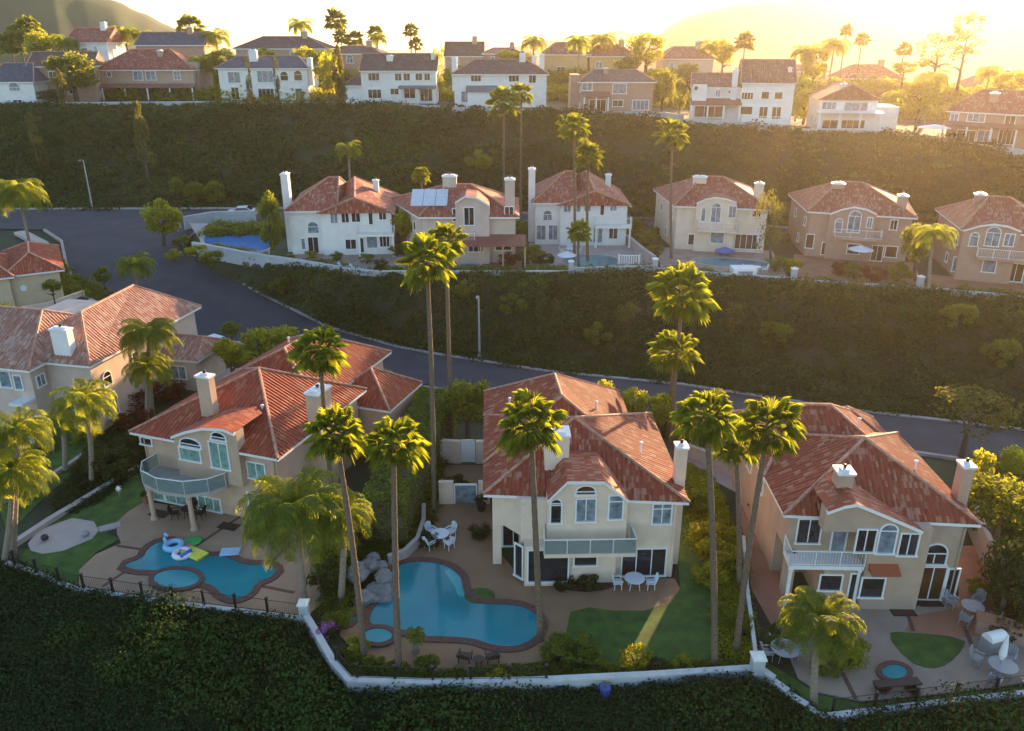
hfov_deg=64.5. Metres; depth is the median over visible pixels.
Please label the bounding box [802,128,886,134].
garden wall
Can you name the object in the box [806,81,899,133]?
house
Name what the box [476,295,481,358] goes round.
street lamp
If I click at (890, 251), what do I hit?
window
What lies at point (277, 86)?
cypress tree
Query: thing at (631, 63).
leafy tree
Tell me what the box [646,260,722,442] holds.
fan palm
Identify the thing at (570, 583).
bush
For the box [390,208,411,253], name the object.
leafy tree
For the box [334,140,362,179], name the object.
feather palm
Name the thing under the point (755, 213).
window
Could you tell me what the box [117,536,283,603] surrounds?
swimming pool
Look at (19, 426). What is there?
feather palm
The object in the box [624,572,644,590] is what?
garden table
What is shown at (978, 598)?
garden chair
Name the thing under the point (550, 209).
villa
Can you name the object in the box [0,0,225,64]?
hills
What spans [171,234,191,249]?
bush
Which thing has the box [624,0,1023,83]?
hills
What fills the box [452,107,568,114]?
garden wall
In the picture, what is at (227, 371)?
driveway
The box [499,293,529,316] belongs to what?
bush
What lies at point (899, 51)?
fan palm
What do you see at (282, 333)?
leafy tree
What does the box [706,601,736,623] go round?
bush
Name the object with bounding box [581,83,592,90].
window
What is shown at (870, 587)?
window
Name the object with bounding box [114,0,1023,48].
sky
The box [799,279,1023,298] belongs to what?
garden wall
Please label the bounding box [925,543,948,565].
window
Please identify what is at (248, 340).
leafy tree
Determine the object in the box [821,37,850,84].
feather palm
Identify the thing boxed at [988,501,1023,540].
bush
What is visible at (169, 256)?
bush
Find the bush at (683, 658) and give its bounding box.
[672,653,694,668]
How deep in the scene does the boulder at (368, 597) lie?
47.68 m
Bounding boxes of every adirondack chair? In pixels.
[456,648,472,663]
[484,648,500,664]
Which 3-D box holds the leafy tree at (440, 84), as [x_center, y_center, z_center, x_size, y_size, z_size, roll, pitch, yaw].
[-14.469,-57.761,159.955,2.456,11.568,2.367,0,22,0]
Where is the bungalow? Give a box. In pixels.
[0,241,64,306]
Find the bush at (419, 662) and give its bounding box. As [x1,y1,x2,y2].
[412,653,441,675]
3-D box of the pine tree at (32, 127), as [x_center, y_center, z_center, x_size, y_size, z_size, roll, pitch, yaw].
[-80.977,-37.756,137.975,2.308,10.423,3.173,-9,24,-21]
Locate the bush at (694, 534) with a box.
[686,519,731,552]
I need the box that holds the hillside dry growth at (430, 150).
[58,103,892,226]
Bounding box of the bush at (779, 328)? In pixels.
[758,320,794,345]
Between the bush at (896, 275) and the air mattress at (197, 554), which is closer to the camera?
the air mattress at (197, 554)
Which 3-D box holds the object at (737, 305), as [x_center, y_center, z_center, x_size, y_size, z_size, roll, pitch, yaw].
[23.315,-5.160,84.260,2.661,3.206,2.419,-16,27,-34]
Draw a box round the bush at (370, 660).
[361,654,385,671]
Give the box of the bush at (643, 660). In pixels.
[619,643,653,671]
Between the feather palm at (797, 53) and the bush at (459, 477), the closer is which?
the bush at (459, 477)
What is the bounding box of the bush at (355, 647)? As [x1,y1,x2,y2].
[346,634,370,657]
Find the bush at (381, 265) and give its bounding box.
[374,257,390,269]
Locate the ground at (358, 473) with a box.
[0,49,1023,730]
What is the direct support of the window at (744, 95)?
in the house at (748, 90)
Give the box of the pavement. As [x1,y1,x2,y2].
[14,230,48,242]
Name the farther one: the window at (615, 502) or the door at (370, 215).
the door at (370, 215)
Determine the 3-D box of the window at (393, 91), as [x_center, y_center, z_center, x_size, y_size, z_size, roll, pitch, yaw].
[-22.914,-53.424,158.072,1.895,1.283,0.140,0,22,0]
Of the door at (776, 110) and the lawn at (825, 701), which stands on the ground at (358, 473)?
the lawn at (825, 701)
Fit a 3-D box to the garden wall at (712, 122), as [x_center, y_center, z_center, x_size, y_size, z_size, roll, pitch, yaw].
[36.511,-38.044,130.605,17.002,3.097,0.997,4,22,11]
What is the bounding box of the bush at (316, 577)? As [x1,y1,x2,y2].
[306,558,348,595]
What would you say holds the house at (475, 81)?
on the ground at (358, 473)
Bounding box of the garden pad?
[28,518,98,553]
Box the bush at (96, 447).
[78,443,113,458]
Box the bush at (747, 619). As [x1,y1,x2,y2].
[732,614,759,636]
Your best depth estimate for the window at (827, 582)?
47.24 m
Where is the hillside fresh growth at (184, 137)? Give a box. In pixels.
[0,103,1023,229]
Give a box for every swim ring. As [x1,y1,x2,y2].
[162,533,184,552]
[171,546,192,560]
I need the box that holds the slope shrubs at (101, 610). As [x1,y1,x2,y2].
[0,556,1023,730]
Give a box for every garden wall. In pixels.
[0,101,327,105]
[0,453,84,504]
[3,560,299,621]
[17,465,138,546]
[21,290,84,308]
[183,210,256,229]
[191,241,339,271]
[303,612,750,694]
[342,267,567,276]
[347,103,439,107]
[387,503,425,565]
[438,480,453,503]
[439,438,460,463]
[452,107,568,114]
[476,440,482,463]
[478,480,489,503]
[574,265,651,273]
[591,111,683,121]
[626,235,655,264]
[658,267,788,280]
[686,118,793,131]
[687,443,733,475]
[742,535,756,650]
[763,668,775,686]
[771,678,789,697]
[785,690,808,712]
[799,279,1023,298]
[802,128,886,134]
[807,705,826,720]
[827,690,1023,722]
[902,134,1023,156]
[968,504,1004,599]
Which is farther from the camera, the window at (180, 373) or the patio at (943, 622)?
the window at (180, 373)
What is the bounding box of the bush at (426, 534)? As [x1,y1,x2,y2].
[419,530,440,547]
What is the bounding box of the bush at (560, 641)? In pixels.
[538,630,575,668]
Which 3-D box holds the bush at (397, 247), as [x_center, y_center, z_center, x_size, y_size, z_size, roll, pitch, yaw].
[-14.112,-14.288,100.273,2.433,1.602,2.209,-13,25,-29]
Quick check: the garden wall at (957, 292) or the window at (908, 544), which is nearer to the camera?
the window at (908, 544)
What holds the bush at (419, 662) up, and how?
on the patio at (470, 557)
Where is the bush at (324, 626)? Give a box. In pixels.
[308,620,339,640]
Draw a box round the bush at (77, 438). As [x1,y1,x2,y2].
[70,428,99,444]
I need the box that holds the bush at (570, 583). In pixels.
[553,574,576,592]
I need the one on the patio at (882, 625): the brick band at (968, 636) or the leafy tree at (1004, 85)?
the brick band at (968, 636)
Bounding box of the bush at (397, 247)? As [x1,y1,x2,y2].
[388,244,404,255]
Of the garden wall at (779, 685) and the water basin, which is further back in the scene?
the water basin
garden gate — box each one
[454,483,476,503]
[461,439,475,462]
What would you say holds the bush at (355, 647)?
on the patio at (470, 557)
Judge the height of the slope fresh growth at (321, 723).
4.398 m
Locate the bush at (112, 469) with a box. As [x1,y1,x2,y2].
[90,444,141,481]
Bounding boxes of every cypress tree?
[243,56,253,99]
[273,56,279,100]
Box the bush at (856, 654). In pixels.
[825,630,872,670]
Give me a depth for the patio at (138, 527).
52.34 m
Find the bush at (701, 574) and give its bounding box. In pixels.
[691,559,731,588]
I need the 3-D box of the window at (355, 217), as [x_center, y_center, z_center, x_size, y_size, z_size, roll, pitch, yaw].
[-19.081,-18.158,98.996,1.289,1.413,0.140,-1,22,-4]
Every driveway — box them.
[214,341,244,380]
[687,459,734,491]
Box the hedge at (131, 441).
[80,432,142,478]
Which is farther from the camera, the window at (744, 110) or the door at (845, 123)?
the door at (845, 123)
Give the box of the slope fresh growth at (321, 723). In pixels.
[15,626,981,730]
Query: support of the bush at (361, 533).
on the ground at (358, 473)
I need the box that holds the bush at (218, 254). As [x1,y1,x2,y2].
[198,249,223,266]
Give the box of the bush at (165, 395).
[152,379,186,400]
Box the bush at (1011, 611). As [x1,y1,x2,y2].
[987,581,1023,617]
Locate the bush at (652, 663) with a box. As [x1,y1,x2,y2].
[645,656,667,670]
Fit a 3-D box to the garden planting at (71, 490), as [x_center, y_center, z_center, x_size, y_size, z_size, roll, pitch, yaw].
[-31.299,7.336,63.812,6.784,0.936,15.643,0,22,0]
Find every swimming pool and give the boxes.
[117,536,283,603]
[200,234,272,252]
[364,557,547,652]
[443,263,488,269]
[559,254,620,266]
[691,257,772,269]
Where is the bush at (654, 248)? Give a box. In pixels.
[644,244,665,255]
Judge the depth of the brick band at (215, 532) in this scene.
54.65 m
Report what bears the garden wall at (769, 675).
on the ground at (358, 473)
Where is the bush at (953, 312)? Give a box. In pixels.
[938,303,979,328]
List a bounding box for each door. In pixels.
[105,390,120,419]
[142,472,164,501]
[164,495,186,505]
[207,440,231,471]
[230,87,239,99]
[257,88,274,98]
[295,88,302,99]
[307,236,319,253]
[360,237,364,252]
[367,89,381,98]
[368,213,373,224]
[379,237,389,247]
[403,89,415,98]
[420,89,432,101]
[461,91,466,102]
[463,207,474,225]
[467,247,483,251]
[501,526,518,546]
[535,225,546,239]
[548,225,557,239]
[589,99,606,110]
[592,227,602,242]
[599,206,604,215]
[619,547,667,577]
[632,100,648,109]
[694,105,724,117]
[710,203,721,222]
[733,233,757,249]
[758,106,768,118]
[770,106,781,119]
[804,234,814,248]
[821,119,838,128]
[829,532,848,550]
[840,119,865,128]
[845,572,856,605]
[846,210,861,232]
[869,245,883,261]
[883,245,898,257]
[917,566,948,600]
[954,129,976,141]
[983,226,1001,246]
[996,129,1015,144]
[1009,263,1023,282]
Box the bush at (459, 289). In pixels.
[451,279,475,298]
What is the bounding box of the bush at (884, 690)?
[872,682,891,694]
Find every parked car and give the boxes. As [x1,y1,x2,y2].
[208,334,223,337]
[228,205,258,213]
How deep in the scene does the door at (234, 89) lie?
164.67 m
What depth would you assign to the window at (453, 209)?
94.98 m
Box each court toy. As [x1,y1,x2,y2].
[40,534,48,540]
[81,530,89,535]
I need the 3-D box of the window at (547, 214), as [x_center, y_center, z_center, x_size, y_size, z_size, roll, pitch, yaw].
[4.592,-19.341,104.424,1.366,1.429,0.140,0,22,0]
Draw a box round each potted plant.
[139,490,148,503]
[475,492,488,511]
[768,622,781,640]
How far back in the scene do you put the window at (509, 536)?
52.98 m
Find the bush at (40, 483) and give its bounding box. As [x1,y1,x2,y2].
[0,477,45,500]
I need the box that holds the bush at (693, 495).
[683,489,708,512]
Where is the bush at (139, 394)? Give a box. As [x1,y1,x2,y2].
[126,389,144,406]
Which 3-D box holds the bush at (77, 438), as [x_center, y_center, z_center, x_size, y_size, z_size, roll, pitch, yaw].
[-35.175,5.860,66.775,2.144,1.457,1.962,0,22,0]
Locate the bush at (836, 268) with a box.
[831,260,850,274]
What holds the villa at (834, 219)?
on the ground at (358, 473)
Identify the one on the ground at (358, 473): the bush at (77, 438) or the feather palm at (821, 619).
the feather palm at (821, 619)
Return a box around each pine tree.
[24,112,42,166]
[54,67,73,106]
[131,100,158,179]
[246,92,254,108]
[329,44,347,112]
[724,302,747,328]
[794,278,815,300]
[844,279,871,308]
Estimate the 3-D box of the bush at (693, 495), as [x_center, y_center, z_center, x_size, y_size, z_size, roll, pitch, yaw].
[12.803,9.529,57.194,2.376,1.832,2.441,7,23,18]
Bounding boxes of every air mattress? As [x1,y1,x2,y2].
[179,543,208,561]
[184,536,201,545]
[219,547,240,556]
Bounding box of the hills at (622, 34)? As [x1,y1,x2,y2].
[444,30,658,68]
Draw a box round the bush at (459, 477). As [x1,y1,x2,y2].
[443,473,468,482]
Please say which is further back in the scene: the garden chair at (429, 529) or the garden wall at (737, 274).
the garden wall at (737, 274)
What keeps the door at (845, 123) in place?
in the house at (841, 105)
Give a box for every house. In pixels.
[0,62,48,101]
[25,51,105,101]
[68,21,126,60]
[99,49,213,99]
[133,25,218,59]
[214,48,319,99]
[233,29,334,67]
[328,39,387,74]
[345,53,441,103]
[443,34,485,68]
[451,52,549,107]
[481,41,520,58]
[543,35,592,75]
[568,66,657,111]
[586,38,633,71]
[656,40,716,71]
[689,59,797,125]
[797,60,829,82]
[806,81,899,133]
[826,58,904,82]
[940,89,1023,148]
[950,68,1023,89]
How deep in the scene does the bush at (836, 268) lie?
91.92 m
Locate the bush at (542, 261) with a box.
[536,253,554,264]
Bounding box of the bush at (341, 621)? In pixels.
[321,609,354,635]
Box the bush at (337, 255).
[329,251,344,260]
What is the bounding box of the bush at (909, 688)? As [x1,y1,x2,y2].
[904,686,920,693]
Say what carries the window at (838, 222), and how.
in the villa at (834, 219)
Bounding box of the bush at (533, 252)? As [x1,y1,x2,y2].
[519,244,546,263]
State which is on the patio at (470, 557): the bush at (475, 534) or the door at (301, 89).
the bush at (475, 534)
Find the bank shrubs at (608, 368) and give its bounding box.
[245,261,1023,466]
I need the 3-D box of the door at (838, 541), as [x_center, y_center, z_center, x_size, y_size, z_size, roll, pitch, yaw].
[19.195,10.542,47.721,1.062,2.390,0.140,1,22,1]
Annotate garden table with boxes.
[180,505,194,518]
[431,528,448,542]
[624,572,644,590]
[770,638,798,663]
[961,599,984,615]
[988,655,1018,679]
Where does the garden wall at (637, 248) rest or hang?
on the ground at (358, 473)
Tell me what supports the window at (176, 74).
in the house at (147, 69)
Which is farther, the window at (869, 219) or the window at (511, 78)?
the window at (511, 78)
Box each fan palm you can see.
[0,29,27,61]
[5,24,29,61]
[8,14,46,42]
[286,324,350,523]
[302,401,367,656]
[323,6,347,42]
[332,27,350,45]
[348,30,364,44]
[362,415,431,666]
[366,24,383,47]
[395,231,459,512]
[401,22,419,52]
[407,36,422,52]
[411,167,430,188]
[428,222,469,438]
[484,85,522,192]
[495,387,567,642]
[510,81,534,220]
[555,112,591,260]
[565,218,592,265]
[574,140,604,260]
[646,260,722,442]
[646,329,704,436]
[651,116,690,258]
[668,387,740,664]
[711,416,760,585]
[732,396,807,656]
[734,30,755,58]
[839,23,853,77]
[853,32,871,80]
[894,41,913,80]
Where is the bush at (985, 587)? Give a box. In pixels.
[965,576,992,598]
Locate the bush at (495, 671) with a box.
[486,666,512,676]
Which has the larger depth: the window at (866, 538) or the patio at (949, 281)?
the patio at (949, 281)
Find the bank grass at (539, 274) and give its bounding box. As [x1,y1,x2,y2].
[234,256,1023,329]
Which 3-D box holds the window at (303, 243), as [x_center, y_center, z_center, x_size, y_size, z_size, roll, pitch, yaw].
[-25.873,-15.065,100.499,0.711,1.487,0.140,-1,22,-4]
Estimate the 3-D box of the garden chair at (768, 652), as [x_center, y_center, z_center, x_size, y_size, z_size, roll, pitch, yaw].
[13.632,15.275,43.440,0.714,1.093,0.640,0,22,0]
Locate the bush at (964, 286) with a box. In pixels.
[956,283,974,290]
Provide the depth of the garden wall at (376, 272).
91.86 m
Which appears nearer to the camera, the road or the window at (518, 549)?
the window at (518, 549)
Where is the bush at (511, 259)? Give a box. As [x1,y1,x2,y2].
[497,251,520,265]
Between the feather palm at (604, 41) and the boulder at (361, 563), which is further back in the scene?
the feather palm at (604, 41)
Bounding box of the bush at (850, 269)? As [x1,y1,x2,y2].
[843,262,863,277]
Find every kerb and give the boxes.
[4,207,787,228]
[43,229,970,460]
[237,280,1023,430]
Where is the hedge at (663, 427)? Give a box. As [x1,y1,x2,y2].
[629,409,675,435]
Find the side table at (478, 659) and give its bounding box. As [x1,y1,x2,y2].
[473,655,483,666]
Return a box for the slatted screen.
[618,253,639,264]
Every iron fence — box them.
[9,550,298,614]
[333,646,547,679]
[831,675,1023,711]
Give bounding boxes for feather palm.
[0,177,51,240]
[0,406,56,558]
[0,447,59,565]
[39,33,64,50]
[46,411,79,470]
[48,377,118,481]
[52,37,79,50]
[115,26,137,50]
[115,251,155,285]
[116,317,183,416]
[121,352,175,419]
[131,29,151,40]
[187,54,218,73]
[200,28,230,50]
[235,466,355,597]
[287,18,313,35]
[303,49,337,70]
[316,491,375,602]
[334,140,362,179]
[367,32,386,47]
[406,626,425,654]
[515,51,533,61]
[519,34,547,53]
[564,34,591,73]
[588,32,617,51]
[698,40,720,56]
[776,585,866,705]
[789,45,815,96]
[794,78,813,121]
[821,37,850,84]
[881,89,911,106]
[910,223,958,289]
[914,69,950,125]
[974,65,1004,88]
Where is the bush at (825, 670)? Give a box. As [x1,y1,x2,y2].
[809,653,843,678]
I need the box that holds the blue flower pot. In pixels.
[599,671,610,699]
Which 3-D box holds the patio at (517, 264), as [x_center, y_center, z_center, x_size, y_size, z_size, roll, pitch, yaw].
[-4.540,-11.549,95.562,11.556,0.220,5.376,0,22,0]
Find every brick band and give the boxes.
[102,572,123,586]
[116,545,140,549]
[196,516,240,545]
[262,585,294,593]
[840,669,856,698]
[907,616,914,630]
[962,626,974,647]
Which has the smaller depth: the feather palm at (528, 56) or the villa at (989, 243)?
the villa at (989, 243)
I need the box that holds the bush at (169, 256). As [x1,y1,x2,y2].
[164,248,183,260]
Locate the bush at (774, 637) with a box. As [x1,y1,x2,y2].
[764,631,789,656]
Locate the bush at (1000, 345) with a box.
[979,338,1022,367]
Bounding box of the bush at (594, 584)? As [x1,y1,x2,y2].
[578,574,601,592]
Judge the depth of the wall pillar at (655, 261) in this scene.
92.01 m
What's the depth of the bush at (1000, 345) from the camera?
75.62 m
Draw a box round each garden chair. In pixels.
[167,505,179,520]
[192,497,197,511]
[194,505,206,520]
[422,536,434,551]
[424,521,436,538]
[443,536,455,550]
[445,521,456,536]
[611,572,622,590]
[646,572,658,590]
[760,641,774,661]
[797,642,811,661]
[944,589,958,610]
[957,611,973,628]
[969,644,984,668]
[971,589,986,604]
[986,672,1003,687]
[1006,644,1018,662]
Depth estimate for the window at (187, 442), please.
54.66 m
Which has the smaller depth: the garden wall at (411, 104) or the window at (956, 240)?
the window at (956, 240)
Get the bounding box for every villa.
[0,284,229,442]
[128,334,422,531]
[279,170,400,256]
[391,172,525,269]
[482,372,690,585]
[528,166,631,247]
[653,173,770,252]
[730,403,982,609]
[787,180,918,262]
[933,190,1023,284]
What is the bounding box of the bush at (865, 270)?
[860,265,889,281]
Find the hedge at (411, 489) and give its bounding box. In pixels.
[360,388,457,545]
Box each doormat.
[148,509,168,517]
[216,521,239,530]
[889,609,917,615]
[917,600,943,606]
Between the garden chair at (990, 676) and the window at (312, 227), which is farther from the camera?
the window at (312, 227)
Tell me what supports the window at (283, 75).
in the house at (294, 72)
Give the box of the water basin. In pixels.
[341,613,357,628]
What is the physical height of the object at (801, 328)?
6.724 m
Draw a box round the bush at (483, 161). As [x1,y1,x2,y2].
[464,149,492,170]
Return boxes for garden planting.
[39,100,1009,147]
[47,415,148,515]
[59,258,115,300]
[101,63,1010,120]
[197,218,790,241]
[206,242,1023,294]
[225,345,419,403]
[310,412,460,639]
[340,646,747,677]
[445,387,734,443]
[680,462,761,664]
[966,448,1023,620]
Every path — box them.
[98,522,120,531]
[438,465,482,499]
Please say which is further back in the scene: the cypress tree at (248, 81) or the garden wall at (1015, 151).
the cypress tree at (248, 81)
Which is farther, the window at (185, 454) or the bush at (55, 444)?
the bush at (55, 444)
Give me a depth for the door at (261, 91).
164.67 m
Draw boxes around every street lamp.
[78,160,92,209]
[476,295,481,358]
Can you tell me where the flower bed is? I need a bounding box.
[562,582,613,591]
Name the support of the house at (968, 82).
on the ground at (358, 473)
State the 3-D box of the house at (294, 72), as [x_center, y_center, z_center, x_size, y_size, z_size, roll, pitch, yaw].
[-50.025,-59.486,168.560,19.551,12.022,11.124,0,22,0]
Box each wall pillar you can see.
[296,598,309,625]
[568,260,573,275]
[652,257,658,271]
[749,651,767,685]
[790,267,798,280]
[915,275,925,289]
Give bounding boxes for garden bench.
[873,677,922,692]
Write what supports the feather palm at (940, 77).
on the ground at (358, 473)
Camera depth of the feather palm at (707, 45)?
188.45 m
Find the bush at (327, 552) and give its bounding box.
[316,538,361,564]
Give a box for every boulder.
[346,565,370,583]
[350,561,364,565]
[352,589,369,606]
[361,589,375,604]
[364,558,377,573]
[365,581,377,593]
[367,552,379,559]
[374,568,392,583]
[374,593,379,602]
[376,583,392,596]
[377,560,387,570]
[378,593,391,603]
[379,592,392,599]
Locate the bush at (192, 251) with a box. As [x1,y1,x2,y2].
[184,243,207,257]
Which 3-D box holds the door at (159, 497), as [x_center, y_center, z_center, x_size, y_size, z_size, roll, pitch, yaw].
[-25.766,8.721,58.288,1.768,2.186,0.140,7,23,18]
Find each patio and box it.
[79,502,328,614]
[189,223,269,253]
[288,253,421,269]
[340,499,679,672]
[435,261,521,269]
[529,243,647,269]
[659,247,786,276]
[741,504,794,624]
[777,571,1023,701]
[794,254,918,284]
[905,546,997,637]
[931,275,1023,292]
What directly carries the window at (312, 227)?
in the villa at (328, 215)
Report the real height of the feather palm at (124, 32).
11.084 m
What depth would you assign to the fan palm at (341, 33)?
195.68 m
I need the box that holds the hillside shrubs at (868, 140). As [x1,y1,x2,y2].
[0,100,1023,233]
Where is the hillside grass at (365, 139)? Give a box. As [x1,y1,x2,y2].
[350,105,430,193]
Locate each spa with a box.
[148,566,204,591]
[358,624,393,647]
[876,660,912,679]
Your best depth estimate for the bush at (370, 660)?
42.66 m
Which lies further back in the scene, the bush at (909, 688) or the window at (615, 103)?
the window at (615, 103)
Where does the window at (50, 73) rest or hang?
in the house at (87, 93)
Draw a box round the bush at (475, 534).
[467,521,492,540]
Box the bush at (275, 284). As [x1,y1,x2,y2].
[268,276,290,294]
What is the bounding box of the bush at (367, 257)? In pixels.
[358,253,375,262]
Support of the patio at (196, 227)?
on the ground at (358, 473)
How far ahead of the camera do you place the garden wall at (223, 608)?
47.71 m
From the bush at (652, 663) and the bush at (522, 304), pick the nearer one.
the bush at (652, 663)
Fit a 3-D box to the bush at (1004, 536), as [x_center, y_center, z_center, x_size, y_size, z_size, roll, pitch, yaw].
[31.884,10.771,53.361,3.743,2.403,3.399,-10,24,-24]
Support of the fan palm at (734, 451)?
on the ground at (358, 473)
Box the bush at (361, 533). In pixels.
[346,516,377,544]
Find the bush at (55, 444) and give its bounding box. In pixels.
[35,439,58,451]
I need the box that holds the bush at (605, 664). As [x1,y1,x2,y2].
[585,656,613,673]
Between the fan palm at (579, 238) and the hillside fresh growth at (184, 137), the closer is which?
the fan palm at (579, 238)
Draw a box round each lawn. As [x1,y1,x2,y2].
[0,459,81,525]
[2,433,101,472]
[19,473,144,584]
[464,588,494,602]
[567,512,720,670]
[765,663,1023,711]
[826,642,862,665]
[891,632,964,667]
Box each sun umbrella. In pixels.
[557,251,576,265]
[715,247,734,254]
[848,245,873,264]
[917,124,951,133]
[991,635,1008,677]
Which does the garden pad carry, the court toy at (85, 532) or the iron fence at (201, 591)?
the court toy at (85, 532)
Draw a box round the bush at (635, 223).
[627,217,647,228]
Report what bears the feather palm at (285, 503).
on the ground at (358, 473)
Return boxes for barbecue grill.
[978,629,1007,655]
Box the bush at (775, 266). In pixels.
[764,256,787,270]
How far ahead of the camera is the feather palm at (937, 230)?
82.03 m
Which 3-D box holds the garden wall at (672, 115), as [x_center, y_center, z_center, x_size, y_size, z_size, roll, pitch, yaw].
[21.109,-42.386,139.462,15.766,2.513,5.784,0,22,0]
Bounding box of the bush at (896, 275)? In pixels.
[884,261,914,280]
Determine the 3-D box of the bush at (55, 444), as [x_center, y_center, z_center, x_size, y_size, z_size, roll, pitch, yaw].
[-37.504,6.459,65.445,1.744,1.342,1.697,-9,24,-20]
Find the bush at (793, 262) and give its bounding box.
[777,257,803,273]
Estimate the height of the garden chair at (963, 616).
1.093 m
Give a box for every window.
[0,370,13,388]
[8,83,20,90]
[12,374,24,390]
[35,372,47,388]
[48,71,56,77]
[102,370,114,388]
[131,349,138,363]
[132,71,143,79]
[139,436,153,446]
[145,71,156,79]
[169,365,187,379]
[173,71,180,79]
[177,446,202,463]
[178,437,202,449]
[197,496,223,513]
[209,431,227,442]
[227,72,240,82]
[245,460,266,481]
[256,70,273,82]
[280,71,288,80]
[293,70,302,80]
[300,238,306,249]
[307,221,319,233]
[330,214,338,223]
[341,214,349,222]
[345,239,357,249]
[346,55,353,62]
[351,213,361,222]
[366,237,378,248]
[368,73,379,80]
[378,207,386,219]
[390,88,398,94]
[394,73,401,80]
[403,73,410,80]
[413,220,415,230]
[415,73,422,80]
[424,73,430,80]
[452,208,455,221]
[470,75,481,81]
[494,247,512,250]
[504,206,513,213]
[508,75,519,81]
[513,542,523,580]
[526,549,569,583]
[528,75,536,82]
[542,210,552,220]
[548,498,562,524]
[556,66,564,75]
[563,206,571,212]
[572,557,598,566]
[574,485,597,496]
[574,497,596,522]
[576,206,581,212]
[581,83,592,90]
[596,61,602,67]
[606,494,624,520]
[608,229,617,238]
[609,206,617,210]
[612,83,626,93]
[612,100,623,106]
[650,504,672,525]
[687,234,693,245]
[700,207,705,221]
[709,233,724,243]
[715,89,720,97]
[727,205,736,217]
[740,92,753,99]
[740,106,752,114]
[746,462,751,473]
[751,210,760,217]
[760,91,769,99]
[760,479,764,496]
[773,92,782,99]
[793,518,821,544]
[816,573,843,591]
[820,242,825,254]
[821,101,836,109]
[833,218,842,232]
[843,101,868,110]
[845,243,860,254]
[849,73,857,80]
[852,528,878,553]
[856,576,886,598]
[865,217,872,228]
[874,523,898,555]
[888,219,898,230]
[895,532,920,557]
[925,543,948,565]
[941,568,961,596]
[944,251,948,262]
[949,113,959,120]
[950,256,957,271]
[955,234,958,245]
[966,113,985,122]
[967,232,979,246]
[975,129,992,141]
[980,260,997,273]
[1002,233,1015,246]
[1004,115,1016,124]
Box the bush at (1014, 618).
[989,608,1023,642]
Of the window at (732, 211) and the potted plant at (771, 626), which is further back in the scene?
the window at (732, 211)
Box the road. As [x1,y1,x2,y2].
[0,209,1023,465]
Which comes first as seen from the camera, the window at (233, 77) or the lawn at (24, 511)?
the lawn at (24, 511)
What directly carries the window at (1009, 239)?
in the villa at (989, 243)
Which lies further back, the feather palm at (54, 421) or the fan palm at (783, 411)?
the feather palm at (54, 421)
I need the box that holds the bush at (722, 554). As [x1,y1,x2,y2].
[696,537,744,573]
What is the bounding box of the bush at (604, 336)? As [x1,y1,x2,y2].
[583,321,613,344]
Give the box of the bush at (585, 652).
[563,628,602,663]
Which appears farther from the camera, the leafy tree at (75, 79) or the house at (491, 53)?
the house at (491, 53)
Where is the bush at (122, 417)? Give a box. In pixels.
[111,406,154,429]
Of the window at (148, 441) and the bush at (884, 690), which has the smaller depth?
the bush at (884, 690)
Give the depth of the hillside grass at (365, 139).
138.71 m
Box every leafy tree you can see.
[23,30,52,50]
[35,89,58,101]
[41,279,63,303]
[42,50,100,101]
[91,266,111,296]
[139,198,183,245]
[168,176,184,203]
[175,13,206,31]
[182,181,205,203]
[201,180,226,205]
[208,47,236,75]
[211,337,245,371]
[218,320,241,342]
[238,326,276,356]
[254,47,274,54]
[255,190,281,254]
[270,324,299,344]
[291,45,317,62]
[311,52,337,100]
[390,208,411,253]
[432,44,444,101]
[437,377,490,438]
[496,49,517,58]
[597,379,613,387]
[611,56,641,68]
[614,300,642,337]
[621,387,650,412]
[625,31,665,72]
[647,392,676,434]
[651,67,676,111]
[671,77,688,113]
[675,62,697,86]
[712,38,736,71]
[753,187,787,264]
[792,88,812,124]
[800,43,829,89]
[891,61,918,101]
[900,222,928,281]
[905,77,941,129]
[914,31,973,71]
[926,383,1023,458]
[944,34,987,95]
[952,9,986,92]
[966,447,996,530]
[968,472,1023,541]
[977,537,1023,610]
[993,69,1023,89]
[998,444,1023,480]
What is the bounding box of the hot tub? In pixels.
[729,265,757,274]
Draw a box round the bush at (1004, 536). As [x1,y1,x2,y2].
[968,510,1023,544]
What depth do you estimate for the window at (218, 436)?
53.61 m
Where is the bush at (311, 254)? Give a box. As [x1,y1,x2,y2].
[304,251,317,257]
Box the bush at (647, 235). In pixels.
[634,230,658,247]
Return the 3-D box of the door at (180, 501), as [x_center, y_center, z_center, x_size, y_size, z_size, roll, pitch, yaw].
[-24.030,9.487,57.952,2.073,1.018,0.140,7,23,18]
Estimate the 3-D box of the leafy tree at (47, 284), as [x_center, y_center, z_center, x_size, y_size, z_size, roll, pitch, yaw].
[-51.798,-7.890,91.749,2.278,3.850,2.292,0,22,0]
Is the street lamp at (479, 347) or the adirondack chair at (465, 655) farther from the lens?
the street lamp at (479, 347)
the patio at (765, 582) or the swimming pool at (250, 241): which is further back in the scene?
the swimming pool at (250, 241)
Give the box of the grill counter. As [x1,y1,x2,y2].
[975,610,1023,646]

